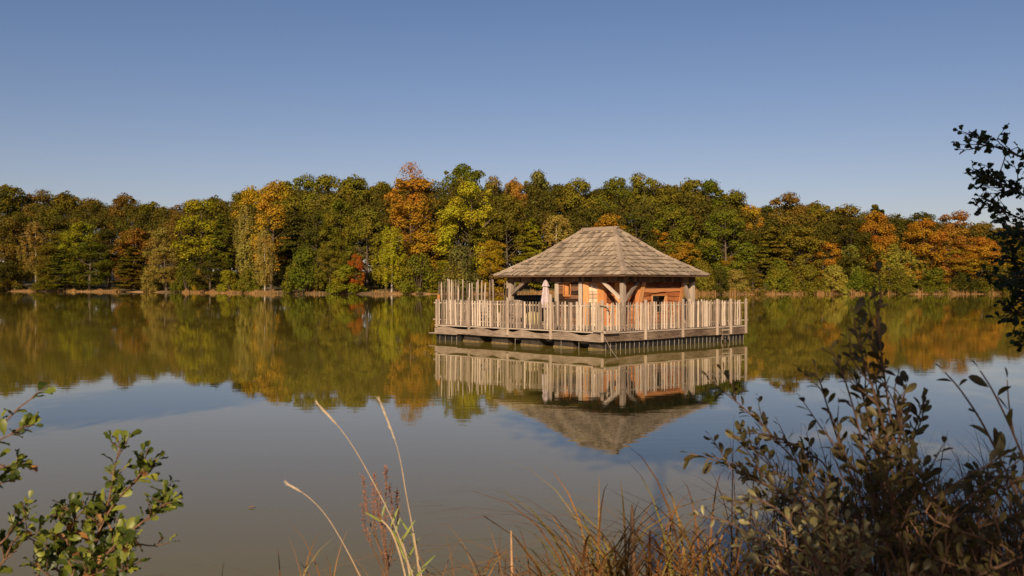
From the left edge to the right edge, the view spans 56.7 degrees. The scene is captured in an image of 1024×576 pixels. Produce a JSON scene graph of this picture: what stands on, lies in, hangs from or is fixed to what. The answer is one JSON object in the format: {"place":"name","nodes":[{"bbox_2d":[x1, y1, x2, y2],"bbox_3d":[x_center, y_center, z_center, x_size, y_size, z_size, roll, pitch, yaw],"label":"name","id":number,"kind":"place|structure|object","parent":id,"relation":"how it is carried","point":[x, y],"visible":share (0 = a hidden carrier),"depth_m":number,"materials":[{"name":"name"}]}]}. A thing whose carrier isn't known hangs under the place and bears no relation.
{"place":"outdoors","nodes":[
{"label":"outdoors","id":0,"kind":"place"},
{"bbox_2d":[1,271,1002,293],"bbox_3d":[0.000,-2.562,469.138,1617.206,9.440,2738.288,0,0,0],"label":"ground","id":1,"kind":"structure","parent":0,"point":[526,289],"depth_m":255.50,"materials":[{"name":"green plant"}]},
{"bbox_2d":[0,260,27,290],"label":"shrub","id":2,"kind":"object","parent":1,"relation":"on","point":[9,274],"visible":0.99,"depth_m":327.00,"materials":[{"name":"green plant"}]},
{"bbox_2d":[0,184,31,275],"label":"oak tree","id":3,"kind":"object","parent":1,"relation":"on","point":[7,190],"visible":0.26,"depth_m":360.75,"materials":[{"name":"green plant"}]},
{"bbox_2d":[0,218,33,282],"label":"oak tree","id":4,"kind":"object","parent":1,"relation":"on","point":[8,234],"visible":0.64,"depth_m":340.10,"materials":[{"name":"green plant"}]},
{"bbox_2d":[0,381,55,573],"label":"alder shrub","id":5,"kind":"object","parent":1,"relation":"on","point":[29,419],"visible":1,"depth_m":3.20,"materials":[{"name":"green plant"}]},
{"bbox_2d":[16,221,49,282],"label":"birch tree","id":6,"kind":"object","parent":1,"relation":"on","point":[38,238],"visible":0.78,"depth_m":336.49,"materials":[{"name":"green plant"}]},
{"bbox_2d":[10,189,63,276],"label":"oak tree","id":7,"kind":"object","parent":1,"relation":"on","point":[42,196],"visible":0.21,"depth_m":365.55,"materials":[{"name":"green plant"}]},
{"bbox_2d":[31,232,83,288],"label":"oak tree","id":8,"kind":"object","parent":1,"relation":"on","point":[48,248],"visible":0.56,"depth_m":325.62,"materials":[{"name":"green plant"}]},
{"bbox_2d":[40,190,84,266],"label":"oak tree","id":9,"kind":"object","parent":1,"relation":"on","point":[62,201],"visible":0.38,"depth_m":353.70,"materials":[{"name":"green plant"}]},
{"bbox_2d":[35,250,95,290],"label":"hornbeam tree","id":10,"kind":"object","parent":1,"relation":"on","point":[59,259],"visible":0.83,"depth_m":312.27,"materials":[{"name":"green plant"}]},
{"bbox_2d":[57,221,103,287],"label":"oak tree","id":11,"kind":"object","parent":1,"relation":"on","point":[75,236],"visible":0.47,"depth_m":321.79,"materials":[{"name":"green plant"}]},
{"bbox_2d":[59,241,116,290],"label":"oak tree","id":12,"kind":"object","parent":1,"relation":"on","point":[104,265],"visible":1,"depth_m":307.70,"materials":[{"name":"green plant"}]},
{"bbox_2d":[19,429,183,575],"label":"alder shrub","id":13,"kind":"object","parent":1,"relation":"on","point":[119,539],"visible":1,"depth_m":3.33,"materials":[{"name":"green plant"}]},
{"bbox_2d":[80,229,135,288],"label":"oak tree","id":14,"kind":"object","parent":1,"relation":"on","point":[110,234],"visible":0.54,"depth_m":317.99,"materials":[{"name":"green plant"}]},
{"bbox_2d":[101,192,143,283],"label":"oak tree","id":15,"kind":"object","parent":1,"relation":"on","point":[120,201],"visible":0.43,"depth_m":341.14,"materials":[{"name":"green plant"}]},
{"bbox_2d":[111,247,150,290],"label":"hornbeam tree","id":16,"kind":"object","parent":1,"relation":"on","point":[129,271],"visible":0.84,"depth_m":296.02,"materials":[{"name":"green plant"}]},
{"bbox_2d":[109,228,156,286],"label":"oak tree","id":17,"kind":"object","parent":1,"relation":"on","point":[134,237],"visible":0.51,"depth_m":311.48,"materials":[{"name":"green plant"}]},
{"bbox_2d":[140,265,164,291],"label":"shrub","id":18,"kind":"object","parent":1,"relation":"on","point":[154,286],"visible":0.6,"depth_m":286.30,"materials":[{"name":"green plant"}]},
{"bbox_2d":[139,227,177,279],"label":"oak tree","id":19,"kind":"object","parent":1,"relation":"on","point":[158,242],"visible":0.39,"depth_m":302.39,"materials":[{"name":"green plant"}]},
{"bbox_2d":[143,247,181,290],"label":"oak tree","id":20,"kind":"object","parent":1,"relation":"on","point":[162,272],"visible":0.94,"depth_m":281.42,"materials":[{"name":"green plant"}]},
{"bbox_2d":[165,211,193,272],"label":"oak tree","id":21,"kind":"object","parent":1,"relation":"on","point":[176,215],"visible":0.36,"depth_m":295.20,"materials":[{"name":"green plant"}]},
{"bbox_2d":[170,260,197,292],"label":"shrub","id":22,"kind":"object","parent":1,"relation":"on","point":[181,284],"visible":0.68,"depth_m":274.56,"materials":[{"name":"green plant"}]},
{"bbox_2d":[167,198,228,267],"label":"oak tree","id":23,"kind":"object","parent":1,"relation":"on","point":[194,206],"visible":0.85,"depth_m":284.53,"materials":[{"name":"green plant"}]},
{"bbox_2d":[187,254,233,290],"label":"oak tree","id":24,"kind":"object","parent":1,"relation":"on","point":[220,266],"visible":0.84,"depth_m":264.12,"materials":[{"name":"green plant"}]},
{"bbox_2d":[204,214,240,286],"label":"hornbeam tree","id":25,"kind":"object","parent":1,"relation":"on","point":[222,251],"visible":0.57,"depth_m":276.77,"materials":[{"name":"green plant"}]},
{"bbox_2d":[232,205,258,285],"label":"birch tree","id":26,"kind":"object","parent":1,"relation":"on","point":[245,246],"visible":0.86,"depth_m":264.99,"materials":[{"name":"green plant"}]},
{"bbox_2d":[230,185,260,273],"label":"oak tree","id":27,"kind":"object","parent":1,"relation":"on","point":[249,195],"visible":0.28,"depth_m":293.58,"materials":[{"name":"green plant"}]},
{"bbox_2d":[235,267,262,291],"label":"shrub","id":28,"kind":"object","parent":1,"relation":"on","point":[246,279],"visible":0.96,"depth_m":248.90,"materials":[{"name":"green plant"}]},
{"bbox_2d":[252,230,277,291],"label":"birch tree","id":29,"kind":"object","parent":1,"relation":"on","point":[266,268],"visible":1,"depth_m":244.96,"materials":[{"name":"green plant"}]},
{"bbox_2d":[249,190,289,288],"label":"birch tree","id":30,"kind":"object","parent":1,"relation":"on","point":[269,196],"visible":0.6,"depth_m":257.90,"materials":[{"name":"green plant"}]},
{"bbox_2d":[255,180,293,284],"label":"oak tree","id":31,"kind":"object","parent":1,"relation":"on","point":[279,187],"visible":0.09,"depth_m":281.24,"materials":[{"name":"green plant"}]},
{"bbox_2d":[268,204,311,284],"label":"hornbeam tree","id":32,"kind":"object","parent":1,"relation":"on","point":[288,249],"visible":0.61,"depth_m":254.78,"materials":[{"name":"green plant"}]},
{"bbox_2d":[272,172,323,271],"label":"oak tree","id":33,"kind":"object","parent":1,"relation":"on","point":[307,185],"visible":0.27,"depth_m":273.12,"materials":[{"name":"green plant"}]},
{"bbox_2d":[280,245,327,293],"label":"shrub","id":34,"kind":"object","parent":1,"relation":"on","point":[303,257],"visible":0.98,"depth_m":235.91,"materials":[{"name":"green plant"}]},
{"bbox_2d":[297,209,336,279],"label":"oak tree","id":35,"kind":"object","parent":1,"relation":"on","point":[308,232],"visible":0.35,"depth_m":247.89,"materials":[{"name":"green plant"}]},
{"bbox_2d":[303,174,341,252],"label":"oak tree","id":36,"kind":"object","parent":1,"relation":"on","point":[326,182],"visible":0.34,"depth_m":269.34,"materials":[{"name":"green plant"}]},
{"bbox_2d":[313,241,347,290],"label":"oak tree","id":37,"kind":"object","parent":1,"relation":"on","point":[325,253],"visible":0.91,"depth_m":233.10,"materials":[{"name":"green plant"}]},
{"bbox_2d":[318,198,359,272],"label":"oak tree","id":38,"kind":"object","parent":1,"relation":"on","point":[339,209],"visible":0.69,"depth_m":244.45,"materials":[{"name":"green plant"}]},
{"bbox_2d":[325,263,366,293],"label":"shrub","id":39,"kind":"object","parent":1,"relation":"on","point":[338,283],"visible":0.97,"depth_m":229.58,"materials":[{"name":"green plant"}]},
{"bbox_2d":[320,174,379,254],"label":"oak tree","id":40,"kind":"object","parent":1,"relation":"on","point":[348,189],"visible":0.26,"depth_m":264.35,"materials":[{"name":"green plant"}]},
{"bbox_2d":[342,206,386,289],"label":"oak tree","id":41,"kind":"object","parent":1,"relation":"on","point":[366,225],"visible":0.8,"depth_m":239.01,"materials":[{"name":"green plant"}]},
{"bbox_2d":[359,465,400,575],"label":"dock plant","id":42,"kind":"object","parent":1,"relation":"on","point":[385,560],"visible":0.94,"depth_m":3.70,"materials":[{"name":"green plant"}]},
{"bbox_2d":[370,226,408,291],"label":"birch tree","id":43,"kind":"object","parent":1,"relation":"on","point":[392,268],"visible":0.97,"depth_m":229.19,"materials":[{"name":"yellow plant"}]},
{"bbox_2d":[365,501,434,575],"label":"reed shoot","id":44,"kind":"object","parent":1,"relation":"on","point":[394,536],"visible":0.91,"depth_m":3.55,"materials":[{"name":"plant"}]},
{"bbox_2d":[382,199,440,280],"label":"oak tree","id":45,"kind":"object","parent":1,"relation":"on","point":[411,246],"visible":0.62,"depth_m":241.15,"materials":[{"name":"orange plant"}]},
{"bbox_2d":[381,174,446,267],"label":"oak tree","id":46,"kind":"object","parent":1,"relation":"on","point":[417,185],"visible":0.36,"depth_m":258.03,"materials":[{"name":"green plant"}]},
{"bbox_2d":[391,251,440,293],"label":"shrub","id":47,"kind":"object","parent":1,"relation":"on","point":[423,274],"visible":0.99,"depth_m":228.45,"materials":[{"name":"green plant"}]},
{"bbox_2d":[439,244,481,292],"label":"shrub","id":48,"kind":"object","parent":1,"relation":"on","point":[460,257],"visible":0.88,"depth_m":227.41,"materials":[{"name":"green plant"}]},
{"bbox_2d":[435,163,490,268],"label":"oak tree","id":49,"kind":"object","parent":1,"relation":"on","point":[465,171],"visible":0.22,"depth_m":263.13,"materials":[{"name":"green plant"}]},
{"bbox_2d":[432,181,500,281],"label":"oak tree","id":50,"kind":"object","parent":1,"relation":"on","point":[450,216],"visible":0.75,"depth_m":240.14,"materials":[{"name":"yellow plant"}]},
{"bbox_2d":[466,228,505,285],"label":"oak tree","id":51,"kind":"object","parent":1,"relation":"on","point":[474,240],"visible":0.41,"depth_m":240.83,"materials":[{"name":"green plant"}]},
{"bbox_2d":[476,239,507,292],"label":"conical tree","id":52,"kind":"object","parent":1,"relation":"on","point":[492,252],"visible":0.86,"depth_m":229.19,"materials":[{"name":"yellow plant"}]},
{"bbox_2d":[481,192,529,286],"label":"oak tree","id":53,"kind":"object","parent":1,"relation":"on","point":[500,215],"visible":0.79,"depth_m":238.98,"materials":[{"name":"green plant"}]},
{"bbox_2d":[0,180,1023,288],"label":"woodland","id":54,"kind":"object","parent":1,"relation":"on","point":[539,214],"visible":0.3,"depth_m":256.56,"materials":[{"name":"green plant"}]},
{"bbox_2d":[3,287,1022,293],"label":"reeds","id":55,"kind":"object","parent":1,"relation":"on","point":[551,292],"visible":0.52,"depth_m":227.41,"materials":[{"name":"plant"}]},
{"bbox_2d":[514,217,549,289],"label":"hornbeam tree","id":56,"kind":"object","parent":1,"relation":"on","point":[533,236],"visible":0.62,"depth_m":237.49,"materials":[{"name":"green plant"}]},
{"bbox_2d":[538,215,572,284],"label":"birch tree","id":57,"kind":"object","parent":1,"relation":"on","point":[558,221],"visible":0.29,"depth_m":241.40,"materials":[{"name":"green plant"}]},
{"bbox_2d":[552,177,605,235],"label":"oak tree","id":58,"kind":"object","parent":1,"relation":"on","point":[573,198],"visible":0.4,"depth_m":255.48,"materials":[{"name":"green plant"}]},
{"bbox_2d":[594,176,636,231],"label":"oak tree","id":59,"kind":"object","parent":1,"relation":"on","point":[619,186],"visible":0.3,"depth_m":254.17,"materials":[{"name":"green plant"}]},
{"bbox_2d":[615,211,666,252],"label":"oak tree","id":60,"kind":"object","parent":1,"relation":"on","point":[641,220],"visible":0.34,"depth_m":233.25,"materials":[{"name":"green plant"}]},
{"bbox_2d":[622,170,667,238],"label":"oak tree","id":61,"kind":"object","parent":1,"relation":"on","point":[637,182],"visible":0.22,"depth_m":256.03,"materials":[{"name":"green plant"}]},
{"bbox_2d":[643,203,700,267],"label":"oak tree","id":62,"kind":"object","parent":1,"relation":"on","point":[672,214],"visible":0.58,"depth_m":236.73,"materials":[{"name":"green plant"}]},
{"bbox_2d":[663,239,701,284],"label":"oak tree","id":63,"kind":"object","parent":1,"relation":"on","point":[681,251],"visible":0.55,"depth_m":233.21,"materials":[{"name":"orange plant"}]},
{"bbox_2d":[668,178,707,284],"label":"oak tree","id":64,"kind":"object","parent":1,"relation":"on","point":[690,185],"visible":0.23,"depth_m":254.38,"materials":[{"name":"green plant"}]},
{"bbox_2d":[694,260,715,292],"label":"shrub","id":65,"kind":"object","parent":1,"relation":"on","point":[706,283],"visible":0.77,"depth_m":222.64,"materials":[{"name":"green plant"}]},
{"bbox_2d":[692,179,730,258],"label":"oak tree","id":66,"kind":"object","parent":1,"relation":"on","point":[710,186],"visible":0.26,"depth_m":255.33,"materials":[{"name":"green plant"}]},
{"bbox_2d":[696,209,758,281],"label":"oak tree","id":67,"kind":"object","parent":1,"relation":"on","point":[710,245],"visible":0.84,"depth_m":233.92,"materials":[{"name":"green plant"}]},
{"bbox_2d":[716,188,755,259],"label":"oak tree","id":68,"kind":"object","parent":1,"relation":"on","point":[737,197],"visible":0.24,"depth_m":256.02,"materials":[{"name":"green plant"}]},
{"bbox_2d":[724,268,752,293],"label":"shrub","id":69,"kind":"object","parent":1,"relation":"on","point":[737,276],"visible":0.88,"depth_m":223.87,"materials":[{"name":"green plant"}]},
{"bbox_2d":[739,262,766,293],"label":"conical tree","id":70,"kind":"object","parent":1,"relation":"on","point":[750,272],"visible":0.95,"depth_m":223.51,"materials":[{"name":"green plant"}]},
{"bbox_2d":[751,227,795,287],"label":"hornbeam tree","id":71,"kind":"object","parent":1,"relation":"on","point":[771,232],"visible":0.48,"depth_m":237.83,"materials":[{"name":"green plant"}]},
{"bbox_2d":[680,362,868,575],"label":"sallow shrub","id":72,"kind":"object","parent":1,"relation":"on","point":[775,498],"visible":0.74,"depth_m":3.49,"materials":[{"name":"green plant"}]},
{"bbox_2d":[763,257,797,293],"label":"shrub","id":73,"kind":"object","parent":1,"relation":"on","point":[778,274],"visible":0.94,"depth_m":223.71,"materials":[{"name":"green plant"}]},
{"bbox_2d":[688,461,883,575],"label":"sallow shrub","id":74,"kind":"object","parent":1,"relation":"on","point":[829,521],"visible":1,"depth_m":2.86,"materials":[{"name":"green plant"}]},
{"bbox_2d":[759,192,816,278],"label":"oak tree","id":75,"kind":"object","parent":1,"relation":"on","point":[789,198],"visible":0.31,"depth_m":255.29,"materials":[{"name":"green plant"}]},
{"bbox_2d":[776,224,825,279],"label":"oak tree","id":76,"kind":"object","parent":1,"relation":"on","point":[802,239],"visible":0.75,"depth_m":237.19,"materials":[{"name":"green plant"}]},
{"bbox_2d":[791,263,831,293],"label":"shrub","id":77,"kind":"object","parent":1,"relation":"on","point":[803,282],"visible":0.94,"depth_m":224.08,"materials":[{"name":"green plant"}]},
{"bbox_2d":[804,200,836,276],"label":"oak tree","id":78,"kind":"object","parent":1,"relation":"on","point":[816,208],"visible":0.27,"depth_m":258.96,"materials":[{"name":"green plant"}]},
{"bbox_2d":[805,241,842,284],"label":"oak tree","id":79,"kind":"object","parent":1,"relation":"on","point":[827,245],"visible":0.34,"depth_m":240.29,"materials":[{"name":"orange plant"}]},
{"bbox_2d":[636,415,1023,575],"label":"sedge","id":80,"kind":"object","parent":1,"relation":"on","point":[880,562],"visible":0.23,"depth_m":4.02,"materials":[{"name":"plant"}]},
{"bbox_2d":[821,264,849,293],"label":"shrub","id":81,"kind":"object","parent":1,"relation":"on","point":[830,272],"visible":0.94,"depth_m":224.82,"materials":[{"name":"green plant"}]},
{"bbox_2d":[823,214,875,281],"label":"oak tree","id":82,"kind":"object","parent":1,"relation":"on","point":[853,237],"visible":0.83,"depth_m":238.96,"materials":[{"name":"green plant"}]},
{"bbox_2d":[844,267,882,293],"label":"shrub","id":83,"kind":"object","parent":1,"relation":"on","point":[858,279],"visible":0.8,"depth_m":225.84,"materials":[{"name":"green plant"}]},
{"bbox_2d":[788,256,957,575],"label":"sallow shrub","id":84,"kind":"object","parent":1,"relation":"on","point":[880,480],"visible":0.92,"depth_m":2.92,"materials":[{"name":"green plant"}]},
{"bbox_2d":[856,210,898,281],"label":"oak tree","id":85,"kind":"object","parent":1,"relation":"on","point":[872,220],"visible":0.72,"depth_m":240.72,"materials":[{"name":"orange plant"}]},
{"bbox_2d":[870,241,907,282],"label":"birch tree","id":86,"kind":"object","parent":1,"relation":"on","point":[892,263],"visible":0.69,"depth_m":238.49,"materials":[{"name":"green plant"}]},
{"bbox_2d":[877,268,917,293],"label":"shrub","id":87,"kind":"object","parent":1,"relation":"on","point":[901,285],"visible":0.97,"depth_m":225.97,"materials":[{"name":"green plant"}]},
{"bbox_2d":[900,250,928,286],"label":"birch tree","id":88,"kind":"object","parent":1,"relation":"on","point":[911,257],"visible":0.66,"depth_m":242.66,"materials":[{"name":"green plant"}]},
{"bbox_2d":[898,218,949,283],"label":"oak tree","id":89,"kind":"object","parent":1,"relation":"on","point":[919,231],"visible":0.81,"depth_m":242.34,"materials":[{"name":"orange plant"}]},
{"bbox_2d":[918,267,950,293],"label":"shrub","id":90,"kind":"object","parent":1,"relation":"on","point":[931,279],"visible":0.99,"depth_m":227.24,"materials":[{"name":"green plant"}]},
{"bbox_2d":[916,230,969,283],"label":"oak tree","id":91,"kind":"object","parent":1,"relation":"on","point":[961,239],"visible":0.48,"depth_m":242.56,"materials":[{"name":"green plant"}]},
{"bbox_2d":[885,445,1023,575],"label":"sallow shrub","id":92,"kind":"object","parent":1,"relation":"on","point":[962,530],"visible":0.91,"depth_m":2.83,"materials":[{"name":"green plant"}]},
{"bbox_2d":[937,209,974,277],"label":"oak tree","id":93,"kind":"object","parent":1,"relation":"on","point":[959,217],"visible":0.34,"depth_m":260.76,"materials":[{"name":"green plant"}]},
{"bbox_2d":[937,249,990,283],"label":"oak tree","id":94,"kind":"object","parent":1,"relation":"on","point":[955,262],"visible":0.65,"depth_m":238.40,"materials":[{"name":"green plant"}]},
{"bbox_2d":[947,271,983,293],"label":"shrub","id":95,"kind":"object","parent":1,"relation":"on","point":[958,282],"visible":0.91,"depth_m":228.21,"materials":[{"name":"green plant"}]},
{"bbox_2d":[935,360,1023,532],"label":"sallow shrub","id":96,"kind":"object","parent":1,"relation":"on","point":[999,441],"visible":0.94,"depth_m":2.91,"materials":[{"name":"green plant"}]},
{"bbox_2d":[959,236,1006,280],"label":"oak tree","id":97,"kind":"object","parent":1,"relation":"on","point":[979,248],"visible":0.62,"depth_m":237.64,"materials":[{"name":"orange plant"}]},
{"bbox_2d":[951,123,1023,351],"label":"alder tree","id":98,"kind":"object","parent":1,"relation":"on","point":[1014,280],"visible":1,"depth_m":5.82,"materials":[{"name":"green plant"}]},
{"bbox_2d":[976,263,1018,293],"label":"shrub","id":99,"kind":"object","parent":1,"relation":"on","point":[983,282],"visible":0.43,"depth_m":228.25,"materials":[{"name":"green plant"}]},
{"bbox_2d":[0,291,1023,575],"bbox_3d":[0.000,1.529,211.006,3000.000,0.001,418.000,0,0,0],"label":"water","id":100,"kind":"structure","parent":0,"point":[214,395],"depth_m":16.27,"materials":[{"name":"liquid"}]},
{"bbox_2d":[429,320,744,349],"bbox_3d":[3.093,1.884,38.803,9.070,0.950,9.505,0,0,-44],"label":"raft","id":101,"kind":"object","parent":100,"relation":"on","point":[615,339],"visible":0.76,"depth_m":35.30,"materials":[{"name":"brown wood"}]},
{"bbox_2d":[439,279,554,324],"bbox_3d":[0.089,0.702,42.001,0.223,2.193,8.867,0,0,45],"label":"picket screen","id":102,"kind":"object","parent":101,"relation":"on","point":[452,291],"visible":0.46,"depth_m":39.93,"materials":[{"name":"grey wood"}]},
{"bbox_2d":[433,295,605,341],"bbox_3d":[-0.063,1.035,35.762,0.217,1.610,9.263,0,0,-44],"label":"picket fence","id":103,"kind":"object","parent":101,"relation":"on","point":[473,317],"visible":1,"depth_m":35.42,"materials":[{"name":"grey wood"}]},
{"bbox_2d":[493,226,709,327],"bbox_3d":[3.645,-0.498,39.439,5.531,4.070,7.159,0,0,-44],"label":"cabin","id":104,"kind":"object","parent":101,"relation":"on","point":[609,265],"visible":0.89,"depth_m":37.67,"materials":[{"name":"brown wood"}]},
{"bbox_2d":[606,298,747,339],"bbox_3d":[6.478,1.125,35.705,9.050,1.430,0.232,0,0,-44],"label":"picket fence","id":105,"kind":"object","parent":101,"relation":"on","point":[699,318],"visible":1,"depth_m":35.49,"materials":[{"name":"grey wood"}]},
{"bbox_2d":[0,0,1023,270],"label":"sky","id":106,"kind":"structure","parent":0,"point":[169,103],"materials":[{"name":"blue"}]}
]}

